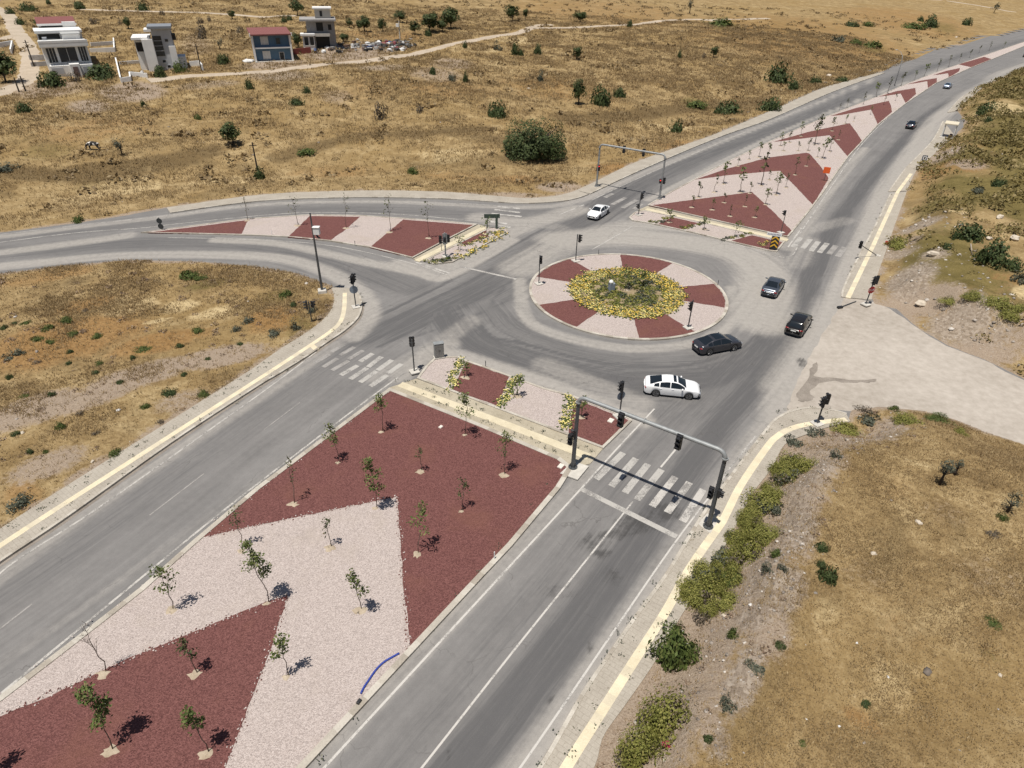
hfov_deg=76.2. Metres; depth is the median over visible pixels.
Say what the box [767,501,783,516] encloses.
bush
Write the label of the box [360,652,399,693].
hose
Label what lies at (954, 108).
pavement
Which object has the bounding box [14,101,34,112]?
bush
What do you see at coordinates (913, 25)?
bush
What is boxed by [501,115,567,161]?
great bush
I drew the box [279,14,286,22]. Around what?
bush
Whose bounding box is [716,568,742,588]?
bush
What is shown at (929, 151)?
pavement
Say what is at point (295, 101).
bush
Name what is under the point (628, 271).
young tree
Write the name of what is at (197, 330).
weed tuft
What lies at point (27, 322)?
weed tuft
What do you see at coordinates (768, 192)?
young tree
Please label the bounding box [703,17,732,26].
bush
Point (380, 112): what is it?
bush
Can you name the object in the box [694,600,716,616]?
bush
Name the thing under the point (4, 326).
weed tuft
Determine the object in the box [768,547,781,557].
bush
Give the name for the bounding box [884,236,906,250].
bush
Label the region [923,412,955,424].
bush
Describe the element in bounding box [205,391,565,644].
red gravel
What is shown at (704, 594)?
bush
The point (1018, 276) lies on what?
bush
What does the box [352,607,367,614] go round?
bare soil
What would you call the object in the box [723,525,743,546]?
bush
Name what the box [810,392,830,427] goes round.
traffic light
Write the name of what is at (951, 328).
rubble
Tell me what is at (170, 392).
weed tuft
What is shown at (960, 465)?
olive tree
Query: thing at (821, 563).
bush
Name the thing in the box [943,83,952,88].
car
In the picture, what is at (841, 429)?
bush
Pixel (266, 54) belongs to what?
window
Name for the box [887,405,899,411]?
bush
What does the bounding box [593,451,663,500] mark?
crosswalk
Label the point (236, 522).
young tree
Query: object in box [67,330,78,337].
weed tuft
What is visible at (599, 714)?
tactile strip
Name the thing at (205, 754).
bare soil
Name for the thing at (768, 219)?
red gravel
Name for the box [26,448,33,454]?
weed tuft
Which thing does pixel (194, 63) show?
garden wall
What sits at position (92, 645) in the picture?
young tree
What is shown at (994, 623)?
bush
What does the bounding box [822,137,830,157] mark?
young tree
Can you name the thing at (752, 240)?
red gravel
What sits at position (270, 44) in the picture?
blue house
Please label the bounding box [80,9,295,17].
dirt track
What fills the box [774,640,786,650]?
bush
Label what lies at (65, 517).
kerb
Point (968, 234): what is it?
bush
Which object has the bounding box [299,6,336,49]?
unfinished house
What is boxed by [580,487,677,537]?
road marking
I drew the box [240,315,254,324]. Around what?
weed tuft
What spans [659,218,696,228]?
red gravel
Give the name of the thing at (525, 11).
tree
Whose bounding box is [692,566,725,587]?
bush
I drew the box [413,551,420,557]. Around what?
bare soil
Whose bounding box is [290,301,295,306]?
weed tuft
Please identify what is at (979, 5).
dirt track
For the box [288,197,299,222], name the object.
young tree
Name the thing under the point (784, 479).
bush
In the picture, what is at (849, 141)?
red gravel
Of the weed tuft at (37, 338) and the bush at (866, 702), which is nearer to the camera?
the bush at (866, 702)
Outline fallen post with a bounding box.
[837,301,855,308]
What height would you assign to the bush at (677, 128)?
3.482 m
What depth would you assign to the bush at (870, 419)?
52.27 m
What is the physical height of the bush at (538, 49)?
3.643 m
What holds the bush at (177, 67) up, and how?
on the terrain at (896, 290)
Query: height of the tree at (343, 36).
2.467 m
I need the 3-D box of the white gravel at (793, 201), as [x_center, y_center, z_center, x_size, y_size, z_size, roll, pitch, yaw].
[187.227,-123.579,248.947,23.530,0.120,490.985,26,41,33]
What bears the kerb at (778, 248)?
on the road at (70, 579)
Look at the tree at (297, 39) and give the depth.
181.69 m
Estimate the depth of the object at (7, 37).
178.68 m
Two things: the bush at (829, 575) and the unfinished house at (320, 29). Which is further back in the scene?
the unfinished house at (320, 29)
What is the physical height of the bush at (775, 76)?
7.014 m
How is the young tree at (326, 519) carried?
on the white gravel at (338, 653)
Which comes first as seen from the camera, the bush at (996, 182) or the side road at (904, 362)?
the side road at (904, 362)
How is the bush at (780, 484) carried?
on the terrain at (896, 290)
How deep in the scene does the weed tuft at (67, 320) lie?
64.08 m
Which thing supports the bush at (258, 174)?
on the terrain at (896, 290)
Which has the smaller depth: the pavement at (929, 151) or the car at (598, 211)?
the car at (598, 211)
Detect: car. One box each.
[587,204,609,219]
[643,374,700,399]
[692,332,741,355]
[761,276,785,296]
[784,312,812,336]
[905,120,916,128]
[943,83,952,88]
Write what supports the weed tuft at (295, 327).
on the terrain at (896, 290)
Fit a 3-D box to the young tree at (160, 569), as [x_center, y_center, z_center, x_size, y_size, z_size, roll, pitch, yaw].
[-18.670,11.047,35.555,1.472,3.705,1.109,-25,42,-34]
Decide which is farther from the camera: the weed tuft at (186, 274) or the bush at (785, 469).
the weed tuft at (186, 274)
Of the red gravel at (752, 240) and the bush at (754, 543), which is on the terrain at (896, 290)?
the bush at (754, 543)
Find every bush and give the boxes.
[0,162,21,172]
[4,6,16,13]
[5,492,35,514]
[14,16,26,24]
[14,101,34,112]
[16,1,37,11]
[35,70,66,87]
[66,70,81,81]
[70,214,83,223]
[73,1,86,8]
[84,62,116,80]
[88,18,100,24]
[135,0,149,10]
[153,64,166,77]
[172,58,190,73]
[194,23,206,38]
[194,114,200,119]
[217,53,230,64]
[236,26,243,33]
[244,77,254,89]
[254,166,265,179]
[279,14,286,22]
[288,96,305,105]
[296,146,316,155]
[303,85,310,93]
[374,102,387,119]
[407,166,417,174]
[416,102,423,113]
[423,28,431,36]
[429,67,435,74]
[448,72,455,81]
[463,69,468,82]
[487,99,507,118]
[493,39,502,50]
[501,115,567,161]
[511,42,519,55]
[533,43,542,54]
[537,68,543,81]
[589,82,611,106]
[612,85,625,97]
[612,722,665,767]
[627,19,632,27]
[635,682,692,757]
[644,621,698,672]
[658,619,684,643]
[668,119,682,133]
[674,586,703,611]
[675,632,703,664]
[676,571,692,592]
[679,578,703,602]
[687,97,709,108]
[687,557,710,577]
[688,571,714,597]
[689,570,717,585]
[691,585,714,603]
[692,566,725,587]
[693,610,711,626]
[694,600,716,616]
[695,567,728,602]
[699,604,719,619]
[702,734,714,744]
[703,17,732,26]
[706,585,738,613]
[709,558,727,573]
[710,545,735,567]
[713,99,742,114]
[715,566,744,587]
[715,582,726,595]
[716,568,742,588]
[717,544,740,565]
[719,692,737,715]
[721,590,734,604]
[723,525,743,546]
[723,559,742,573]
[726,551,745,569]
[726,626,739,639]
[731,524,751,543]
[731,531,766,566]
[733,509,761,527]
[736,500,760,517]
[737,514,753,528]
[738,486,781,516]
[738,513,758,527]
[743,516,766,536]
[743,543,760,559]
[743,659,764,677]
[750,505,765,520]
[751,522,783,546]
[752,515,763,525]
[755,497,772,514]
[756,96,782,111]
[758,479,772,489]
[760,481,784,498]
[761,485,786,503]
[761,561,773,574]
[763,60,793,84]
[766,460,784,477]
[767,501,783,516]
[768,462,778,475]
[768,470,789,488]
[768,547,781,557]
[773,470,787,484]
[774,473,792,486]
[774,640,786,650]
[776,448,799,466]
[776,461,798,481]
[777,563,788,573]
[784,433,803,447]
[786,452,819,473]
[788,78,803,90]
[788,469,799,479]
[799,739,805,747]
[802,425,829,437]
[807,75,821,83]
[813,542,830,552]
[814,559,826,570]
[816,563,838,585]
[829,417,865,436]
[830,34,845,42]
[830,448,842,459]
[836,75,848,81]
[845,20,859,26]
[850,38,861,44]
[854,405,872,412]
[857,412,880,425]
[861,40,882,47]
[861,699,871,709]
[862,20,874,26]
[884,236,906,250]
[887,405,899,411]
[891,411,924,424]
[901,20,926,29]
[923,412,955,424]
[924,13,939,27]
[936,295,955,305]
[941,242,954,249]
[950,220,986,243]
[954,425,969,436]
[960,290,987,301]
[961,16,973,25]
[968,185,985,194]
[972,237,1012,270]
[975,293,1014,310]
[976,100,997,114]
[981,116,992,122]
[983,614,1002,629]
[985,529,1002,538]
[990,176,1008,186]
[995,512,1009,522]
[998,308,1021,322]
[1004,255,1023,271]
[1006,301,1023,313]
[1010,269,1023,284]
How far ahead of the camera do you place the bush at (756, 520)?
41.96 m
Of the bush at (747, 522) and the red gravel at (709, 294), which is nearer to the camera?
the bush at (747, 522)
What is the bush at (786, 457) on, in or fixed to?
on the terrain at (896, 290)
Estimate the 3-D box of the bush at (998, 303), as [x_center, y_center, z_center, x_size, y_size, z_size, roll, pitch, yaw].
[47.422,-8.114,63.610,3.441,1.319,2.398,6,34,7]
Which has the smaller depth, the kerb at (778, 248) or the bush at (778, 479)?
the bush at (778, 479)
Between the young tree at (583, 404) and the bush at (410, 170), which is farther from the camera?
the bush at (410, 170)
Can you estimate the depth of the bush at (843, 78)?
197.88 m
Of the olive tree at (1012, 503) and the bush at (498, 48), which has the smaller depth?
the olive tree at (1012, 503)
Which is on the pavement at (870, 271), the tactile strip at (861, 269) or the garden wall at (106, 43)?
the tactile strip at (861, 269)
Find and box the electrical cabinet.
[433,340,444,359]
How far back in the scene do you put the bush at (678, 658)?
33.47 m
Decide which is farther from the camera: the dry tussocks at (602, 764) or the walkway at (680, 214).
the walkway at (680, 214)
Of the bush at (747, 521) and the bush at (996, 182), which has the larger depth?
the bush at (996, 182)
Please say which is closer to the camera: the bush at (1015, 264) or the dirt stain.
the dirt stain
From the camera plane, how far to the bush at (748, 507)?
43.07 m
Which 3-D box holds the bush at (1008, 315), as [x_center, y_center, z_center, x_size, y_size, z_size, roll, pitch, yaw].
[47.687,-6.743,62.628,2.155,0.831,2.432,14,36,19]
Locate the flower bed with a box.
[571,268,684,317]
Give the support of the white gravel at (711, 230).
on the road at (70, 579)
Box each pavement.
[0,287,359,558]
[167,190,586,211]
[543,408,850,767]
[578,72,881,193]
[843,192,905,299]
[890,121,952,191]
[948,88,981,112]
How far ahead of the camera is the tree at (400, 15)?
234.75 m
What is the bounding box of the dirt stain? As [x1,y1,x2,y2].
[796,362,875,401]
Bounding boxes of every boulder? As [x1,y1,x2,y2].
[915,300,925,306]
[927,251,939,255]
[996,214,1003,218]
[1010,235,1019,240]
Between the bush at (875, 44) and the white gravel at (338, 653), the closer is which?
the white gravel at (338, 653)
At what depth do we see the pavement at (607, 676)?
36.46 m
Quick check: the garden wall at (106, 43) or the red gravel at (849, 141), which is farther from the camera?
the garden wall at (106, 43)
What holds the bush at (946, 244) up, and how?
on the terrain at (896, 290)
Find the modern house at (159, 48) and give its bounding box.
[131,23,187,71]
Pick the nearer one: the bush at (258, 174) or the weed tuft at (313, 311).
the weed tuft at (313, 311)
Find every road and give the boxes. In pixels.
[0,29,1023,767]
[787,298,1023,443]
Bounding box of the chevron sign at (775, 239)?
[767,232,781,249]
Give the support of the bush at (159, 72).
on the terrain at (896, 290)
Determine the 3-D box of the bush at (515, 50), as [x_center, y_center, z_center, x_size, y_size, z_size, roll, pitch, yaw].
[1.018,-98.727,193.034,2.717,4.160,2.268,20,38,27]
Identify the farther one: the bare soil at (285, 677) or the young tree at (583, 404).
the young tree at (583, 404)
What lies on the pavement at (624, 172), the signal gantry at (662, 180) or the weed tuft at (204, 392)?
the signal gantry at (662, 180)
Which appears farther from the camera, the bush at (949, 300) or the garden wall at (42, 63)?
the garden wall at (42, 63)
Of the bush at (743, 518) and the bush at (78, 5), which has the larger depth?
the bush at (78, 5)
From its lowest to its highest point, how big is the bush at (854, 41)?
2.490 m
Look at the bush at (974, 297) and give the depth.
65.08 m
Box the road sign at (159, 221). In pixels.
[156,217,163,228]
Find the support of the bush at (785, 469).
on the terrain at (896, 290)
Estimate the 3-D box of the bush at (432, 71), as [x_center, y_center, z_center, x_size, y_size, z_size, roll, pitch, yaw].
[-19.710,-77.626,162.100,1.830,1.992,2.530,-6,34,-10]
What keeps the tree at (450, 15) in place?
on the terrain at (896, 290)
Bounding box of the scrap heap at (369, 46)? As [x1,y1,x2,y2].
[325,38,416,53]
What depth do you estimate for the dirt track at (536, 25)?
247.50 m
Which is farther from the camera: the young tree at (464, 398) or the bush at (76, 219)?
the bush at (76, 219)
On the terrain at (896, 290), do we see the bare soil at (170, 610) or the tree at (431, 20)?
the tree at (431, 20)
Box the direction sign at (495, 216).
[484,214,499,228]
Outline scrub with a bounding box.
[885,67,1023,373]
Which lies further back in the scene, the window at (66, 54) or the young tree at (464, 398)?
the window at (66, 54)
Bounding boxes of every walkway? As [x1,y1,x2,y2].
[390,379,602,464]
[413,224,488,261]
[638,206,787,240]
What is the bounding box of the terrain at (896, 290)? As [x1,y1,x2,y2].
[0,0,1023,767]
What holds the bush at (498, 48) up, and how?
on the terrain at (896, 290)
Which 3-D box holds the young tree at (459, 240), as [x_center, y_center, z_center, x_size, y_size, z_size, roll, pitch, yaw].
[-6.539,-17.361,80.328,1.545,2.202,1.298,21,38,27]
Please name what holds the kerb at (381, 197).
on the road at (70, 579)
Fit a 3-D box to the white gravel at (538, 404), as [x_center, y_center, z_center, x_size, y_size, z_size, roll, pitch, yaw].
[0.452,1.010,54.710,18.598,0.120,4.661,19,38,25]
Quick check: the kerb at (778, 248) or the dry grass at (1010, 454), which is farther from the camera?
the kerb at (778, 248)
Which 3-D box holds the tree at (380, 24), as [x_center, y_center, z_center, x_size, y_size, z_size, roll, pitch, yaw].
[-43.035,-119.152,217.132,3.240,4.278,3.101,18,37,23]
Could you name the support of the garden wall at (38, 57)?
on the terrain at (896, 290)
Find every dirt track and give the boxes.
[0,7,40,95]
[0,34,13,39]
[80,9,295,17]
[146,18,769,82]
[522,24,551,31]
[950,1,1012,11]
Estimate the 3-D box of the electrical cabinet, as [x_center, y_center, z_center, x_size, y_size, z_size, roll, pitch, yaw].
[-6.625,-3.066,59.141,1.000,1.580,0.620,-10,35,-16]
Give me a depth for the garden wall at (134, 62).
159.43 m
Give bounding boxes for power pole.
[23,40,34,66]
[193,44,201,70]
[249,142,257,167]
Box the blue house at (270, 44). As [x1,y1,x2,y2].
[246,27,293,62]
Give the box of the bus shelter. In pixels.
[940,120,959,138]
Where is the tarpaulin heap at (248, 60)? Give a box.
[242,59,254,61]
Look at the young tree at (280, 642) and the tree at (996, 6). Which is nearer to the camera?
the young tree at (280, 642)
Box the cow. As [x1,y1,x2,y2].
[85,141,99,149]
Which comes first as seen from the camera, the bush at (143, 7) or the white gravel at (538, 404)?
the white gravel at (538, 404)
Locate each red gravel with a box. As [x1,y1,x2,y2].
[0,596,286,767]
[156,220,247,233]
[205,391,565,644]
[288,216,358,239]
[369,219,473,256]
[453,363,508,405]
[462,231,488,244]
[537,259,590,281]
[540,299,597,326]
[569,399,627,444]
[620,255,671,273]
[634,314,693,337]
[649,192,791,236]
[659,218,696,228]
[681,284,724,307]
[695,153,827,203]
[732,235,781,249]
[775,123,861,155]
[832,101,891,123]
[879,88,915,102]
[910,78,936,87]
[935,68,959,76]
[959,57,989,66]
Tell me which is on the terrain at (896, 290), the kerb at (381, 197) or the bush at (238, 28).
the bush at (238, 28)
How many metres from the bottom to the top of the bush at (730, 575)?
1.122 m
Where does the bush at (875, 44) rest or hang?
on the terrain at (896, 290)
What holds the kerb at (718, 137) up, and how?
on the road at (70, 579)
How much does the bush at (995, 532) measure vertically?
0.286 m
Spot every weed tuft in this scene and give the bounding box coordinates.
[0,324,7,329]
[1,348,26,360]
[4,373,13,379]
[9,430,20,436]
[19,320,32,324]
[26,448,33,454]
[30,334,43,341]
[39,324,54,332]
[45,338,57,344]
[47,390,56,396]
[54,421,66,430]
[58,316,72,323]
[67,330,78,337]
[90,333,101,339]
[108,447,122,457]
[134,345,151,352]
[138,402,151,409]
[160,386,177,397]
[175,343,184,347]
[179,270,199,280]
[191,327,205,333]
[193,273,207,280]
[196,389,210,398]
[230,325,242,332]
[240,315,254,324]
[268,329,280,338]
[278,289,291,299]
[289,317,301,330]
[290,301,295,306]
[307,305,317,313]
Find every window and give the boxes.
[45,47,58,62]
[56,46,79,62]
[77,46,89,61]
[260,36,268,44]
[262,51,270,58]
[275,37,280,43]
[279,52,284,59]
[304,37,308,45]
[309,36,314,45]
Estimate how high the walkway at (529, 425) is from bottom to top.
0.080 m
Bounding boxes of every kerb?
[0,291,362,563]
[0,387,570,767]
[141,214,477,258]
[170,194,588,213]
[417,356,631,448]
[425,227,508,264]
[529,253,728,340]
[537,407,846,767]
[589,73,883,193]
[629,210,784,251]
[647,42,1023,236]
[841,194,890,297]
[888,121,942,191]
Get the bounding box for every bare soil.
[95,670,110,679]
[100,744,119,757]
[166,605,177,613]
[187,669,201,679]
[198,748,212,759]
[282,675,289,680]
[287,501,298,506]
[324,544,335,551]
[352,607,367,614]
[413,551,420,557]
[415,469,424,473]
[499,472,508,477]
[511,394,522,398]
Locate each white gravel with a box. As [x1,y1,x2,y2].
[0,497,409,767]
[150,215,473,245]
[421,358,627,432]
[428,228,506,261]
[532,255,725,337]
[631,211,781,241]
[650,42,1023,229]
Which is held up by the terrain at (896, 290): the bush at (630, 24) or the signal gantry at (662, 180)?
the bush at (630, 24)
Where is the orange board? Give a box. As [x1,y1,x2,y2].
[823,167,830,179]
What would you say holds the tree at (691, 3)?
on the terrain at (896, 290)
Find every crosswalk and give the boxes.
[313,344,363,370]
[340,353,402,386]
[490,206,521,227]
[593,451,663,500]
[604,193,643,209]
[649,475,705,522]
[790,237,828,252]
[826,245,846,256]
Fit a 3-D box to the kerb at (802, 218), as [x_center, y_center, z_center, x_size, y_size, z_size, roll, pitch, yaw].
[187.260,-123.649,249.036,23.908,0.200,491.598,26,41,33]
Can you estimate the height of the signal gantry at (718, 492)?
6.480 m
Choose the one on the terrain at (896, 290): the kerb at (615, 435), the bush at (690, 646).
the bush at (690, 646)
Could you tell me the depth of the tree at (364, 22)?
213.25 m
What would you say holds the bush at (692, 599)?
on the terrain at (896, 290)
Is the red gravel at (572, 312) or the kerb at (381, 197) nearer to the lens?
the red gravel at (572, 312)
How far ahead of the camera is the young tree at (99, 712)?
28.68 m
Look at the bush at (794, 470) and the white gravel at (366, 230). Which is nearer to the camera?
the bush at (794, 470)
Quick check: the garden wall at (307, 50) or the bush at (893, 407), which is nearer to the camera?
the bush at (893, 407)
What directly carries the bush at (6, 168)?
on the terrain at (896, 290)
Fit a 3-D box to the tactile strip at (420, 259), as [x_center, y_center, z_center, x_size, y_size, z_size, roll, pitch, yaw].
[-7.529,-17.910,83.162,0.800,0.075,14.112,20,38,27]
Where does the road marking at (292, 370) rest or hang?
on the road at (70, 579)
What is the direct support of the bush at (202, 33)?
on the terrain at (896, 290)
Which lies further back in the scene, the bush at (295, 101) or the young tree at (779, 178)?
the bush at (295, 101)
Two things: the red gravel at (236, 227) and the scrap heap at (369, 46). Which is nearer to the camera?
the red gravel at (236, 227)
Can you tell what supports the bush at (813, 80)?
on the terrain at (896, 290)
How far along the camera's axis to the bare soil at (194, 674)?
33.19 m
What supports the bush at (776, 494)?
on the terrain at (896, 290)
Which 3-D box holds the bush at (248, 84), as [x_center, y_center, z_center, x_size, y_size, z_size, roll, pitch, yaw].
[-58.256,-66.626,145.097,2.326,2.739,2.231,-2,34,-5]
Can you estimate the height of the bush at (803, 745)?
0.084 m
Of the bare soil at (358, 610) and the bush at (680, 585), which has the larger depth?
the bush at (680, 585)
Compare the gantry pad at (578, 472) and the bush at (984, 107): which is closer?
the gantry pad at (578, 472)
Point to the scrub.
(1013, 84)
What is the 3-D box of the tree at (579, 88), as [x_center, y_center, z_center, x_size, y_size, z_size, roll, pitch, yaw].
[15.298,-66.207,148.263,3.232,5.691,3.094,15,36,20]
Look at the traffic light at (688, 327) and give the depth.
64.39 m
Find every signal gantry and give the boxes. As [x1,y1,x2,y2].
[566,397,728,529]
[595,144,666,198]
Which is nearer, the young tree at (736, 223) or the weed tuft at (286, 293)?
the weed tuft at (286, 293)
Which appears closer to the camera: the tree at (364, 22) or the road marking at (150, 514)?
the road marking at (150, 514)
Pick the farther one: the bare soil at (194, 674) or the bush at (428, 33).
the bush at (428, 33)
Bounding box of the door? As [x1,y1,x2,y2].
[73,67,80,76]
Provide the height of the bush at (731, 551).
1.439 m
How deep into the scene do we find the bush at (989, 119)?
139.95 m
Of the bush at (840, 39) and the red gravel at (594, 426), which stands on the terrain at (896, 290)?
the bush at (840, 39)
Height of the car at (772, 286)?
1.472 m
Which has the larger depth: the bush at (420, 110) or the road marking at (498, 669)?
the bush at (420, 110)
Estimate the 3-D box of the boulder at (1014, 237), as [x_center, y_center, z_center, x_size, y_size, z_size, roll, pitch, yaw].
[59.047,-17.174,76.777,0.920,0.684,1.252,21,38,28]
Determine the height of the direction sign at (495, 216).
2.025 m
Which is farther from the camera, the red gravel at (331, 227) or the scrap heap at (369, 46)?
the scrap heap at (369, 46)
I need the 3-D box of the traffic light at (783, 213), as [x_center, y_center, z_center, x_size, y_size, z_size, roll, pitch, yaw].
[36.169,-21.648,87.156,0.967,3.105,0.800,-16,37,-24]
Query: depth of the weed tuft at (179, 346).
60.41 m
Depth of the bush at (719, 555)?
39.78 m
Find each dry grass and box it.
[0,258,334,528]
[607,406,1023,767]
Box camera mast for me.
[309,213,326,293]
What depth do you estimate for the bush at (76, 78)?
141.94 m
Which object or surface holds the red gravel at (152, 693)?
on the white gravel at (338, 653)
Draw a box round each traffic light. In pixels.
[303,300,315,321]
[349,273,360,308]
[409,336,419,374]
[438,233,449,257]
[534,255,543,285]
[571,234,582,262]
[612,380,625,419]
[635,193,643,215]
[682,300,693,329]
[777,210,786,233]
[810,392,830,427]
[858,241,880,256]
[860,275,879,306]
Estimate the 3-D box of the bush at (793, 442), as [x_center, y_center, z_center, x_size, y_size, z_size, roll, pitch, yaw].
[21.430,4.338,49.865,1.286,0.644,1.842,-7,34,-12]
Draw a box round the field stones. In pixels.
[13,14,999,750]
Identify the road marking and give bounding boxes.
[0,110,889,694]
[0,402,299,628]
[323,409,707,767]
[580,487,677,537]
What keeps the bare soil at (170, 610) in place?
on the white gravel at (338, 653)
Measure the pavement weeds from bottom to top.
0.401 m
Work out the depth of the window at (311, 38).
180.79 m
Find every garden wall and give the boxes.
[0,40,13,53]
[28,55,44,60]
[30,61,46,66]
[89,38,115,51]
[90,41,113,45]
[115,57,121,82]
[119,60,139,64]
[120,72,147,82]
[189,60,203,70]
[293,47,310,53]
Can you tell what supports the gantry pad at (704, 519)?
on the pavement at (607, 676)
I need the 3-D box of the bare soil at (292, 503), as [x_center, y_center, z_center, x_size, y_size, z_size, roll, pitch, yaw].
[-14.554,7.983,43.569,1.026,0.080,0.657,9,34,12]
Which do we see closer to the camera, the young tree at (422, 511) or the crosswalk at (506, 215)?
the young tree at (422, 511)
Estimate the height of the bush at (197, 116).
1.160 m
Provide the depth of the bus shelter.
136.29 m
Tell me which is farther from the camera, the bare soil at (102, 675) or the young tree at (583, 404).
the young tree at (583, 404)
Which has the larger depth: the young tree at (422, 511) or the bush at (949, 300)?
the bush at (949, 300)
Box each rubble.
[617,412,926,767]
[879,143,1023,365]
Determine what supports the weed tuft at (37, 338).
on the terrain at (896, 290)
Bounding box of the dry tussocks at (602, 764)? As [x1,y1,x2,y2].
[0,264,923,767]
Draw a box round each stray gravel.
[0,391,388,693]
[204,496,411,649]
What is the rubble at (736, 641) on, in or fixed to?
on the terrain at (896, 290)
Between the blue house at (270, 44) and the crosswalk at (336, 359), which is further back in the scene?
the blue house at (270, 44)
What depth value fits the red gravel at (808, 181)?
113.53 m
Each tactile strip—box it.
[0,293,346,547]
[398,382,590,459]
[414,227,485,261]
[559,417,847,767]
[645,208,788,240]
[713,515,723,522]
[846,173,911,298]
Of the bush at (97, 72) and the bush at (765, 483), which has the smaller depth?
the bush at (765, 483)
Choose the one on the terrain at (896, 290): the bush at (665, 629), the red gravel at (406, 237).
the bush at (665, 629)
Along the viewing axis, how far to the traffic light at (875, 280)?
68.92 m
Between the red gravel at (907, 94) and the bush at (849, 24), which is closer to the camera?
the red gravel at (907, 94)
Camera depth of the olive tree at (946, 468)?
41.93 m
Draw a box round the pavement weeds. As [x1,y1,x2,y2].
[4,155,891,765]
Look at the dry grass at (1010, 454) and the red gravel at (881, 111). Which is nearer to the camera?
the dry grass at (1010, 454)
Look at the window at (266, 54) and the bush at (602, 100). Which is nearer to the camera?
the bush at (602, 100)
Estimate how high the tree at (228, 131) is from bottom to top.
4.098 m
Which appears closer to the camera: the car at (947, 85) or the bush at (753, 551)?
the bush at (753, 551)
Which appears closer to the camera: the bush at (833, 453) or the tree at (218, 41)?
the bush at (833, 453)
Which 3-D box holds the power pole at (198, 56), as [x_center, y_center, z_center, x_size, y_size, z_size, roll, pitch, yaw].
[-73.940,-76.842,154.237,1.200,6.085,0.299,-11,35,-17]
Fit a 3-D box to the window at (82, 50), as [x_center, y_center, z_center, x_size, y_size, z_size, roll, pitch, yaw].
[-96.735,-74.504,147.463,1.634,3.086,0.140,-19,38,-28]
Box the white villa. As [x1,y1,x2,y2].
[33,16,93,76]
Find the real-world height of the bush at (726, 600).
1.169 m
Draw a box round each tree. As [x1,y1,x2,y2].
[0,51,16,82]
[71,681,112,748]
[79,621,105,671]
[111,138,122,154]
[122,17,130,28]
[148,564,179,607]
[173,636,198,672]
[177,704,208,751]
[213,37,223,48]
[218,121,241,144]
[226,505,244,547]
[227,9,234,18]
[238,539,271,601]
[270,632,289,674]
[285,456,296,502]
[288,0,303,14]
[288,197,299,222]
[292,32,301,46]
[321,517,331,545]
[322,422,339,461]
[339,33,348,39]
[345,18,352,27]
[345,568,369,608]
[357,15,369,31]
[362,456,385,506]
[373,392,387,430]
[377,18,385,30]
[381,193,390,231]
[391,10,405,21]
[406,500,429,552]
[409,21,420,34]
[414,445,422,469]
[421,11,437,29]
[437,19,446,31]
[440,6,459,27]
[454,234,464,248]
[454,392,474,433]
[456,477,469,509]
[461,361,471,376]
[495,430,515,473]
[503,4,518,20]
[512,374,524,394]
[523,9,527,16]
[572,11,586,20]
[572,46,582,59]
[572,79,586,104]
[580,395,589,415]
[619,264,639,278]
[638,269,650,285]
[687,0,693,12]
[711,47,718,56]
[723,161,730,183]
[733,220,743,235]
[739,166,747,191]
[760,152,770,184]
[765,187,772,203]
[774,172,784,193]
[814,117,824,144]
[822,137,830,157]
[938,459,956,485]
[953,459,964,475]
[993,2,1000,11]
[1003,490,1022,512]
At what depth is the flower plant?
52.63 m
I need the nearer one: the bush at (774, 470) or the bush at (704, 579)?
the bush at (704, 579)
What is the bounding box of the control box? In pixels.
[608,280,614,290]
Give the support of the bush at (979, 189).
on the terrain at (896, 290)
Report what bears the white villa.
on the terrain at (896, 290)
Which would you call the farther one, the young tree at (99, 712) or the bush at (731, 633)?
the bush at (731, 633)
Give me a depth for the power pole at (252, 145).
108.57 m
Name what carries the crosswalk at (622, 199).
on the road at (70, 579)
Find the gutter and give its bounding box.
[0,302,364,566]
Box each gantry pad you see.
[560,462,588,480]
[699,513,717,532]
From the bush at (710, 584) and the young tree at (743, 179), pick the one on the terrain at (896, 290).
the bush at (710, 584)
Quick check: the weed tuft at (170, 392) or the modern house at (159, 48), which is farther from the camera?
the modern house at (159, 48)
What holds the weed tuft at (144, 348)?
on the terrain at (896, 290)
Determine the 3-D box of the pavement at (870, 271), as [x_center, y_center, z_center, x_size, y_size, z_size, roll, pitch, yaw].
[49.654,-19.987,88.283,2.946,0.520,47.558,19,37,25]
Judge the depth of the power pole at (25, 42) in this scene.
150.26 m
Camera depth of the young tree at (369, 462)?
41.46 m
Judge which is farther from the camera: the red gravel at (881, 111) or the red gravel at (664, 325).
the red gravel at (881, 111)
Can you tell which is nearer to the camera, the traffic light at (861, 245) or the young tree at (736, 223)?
the traffic light at (861, 245)
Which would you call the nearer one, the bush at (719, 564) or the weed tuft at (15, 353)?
the bush at (719, 564)

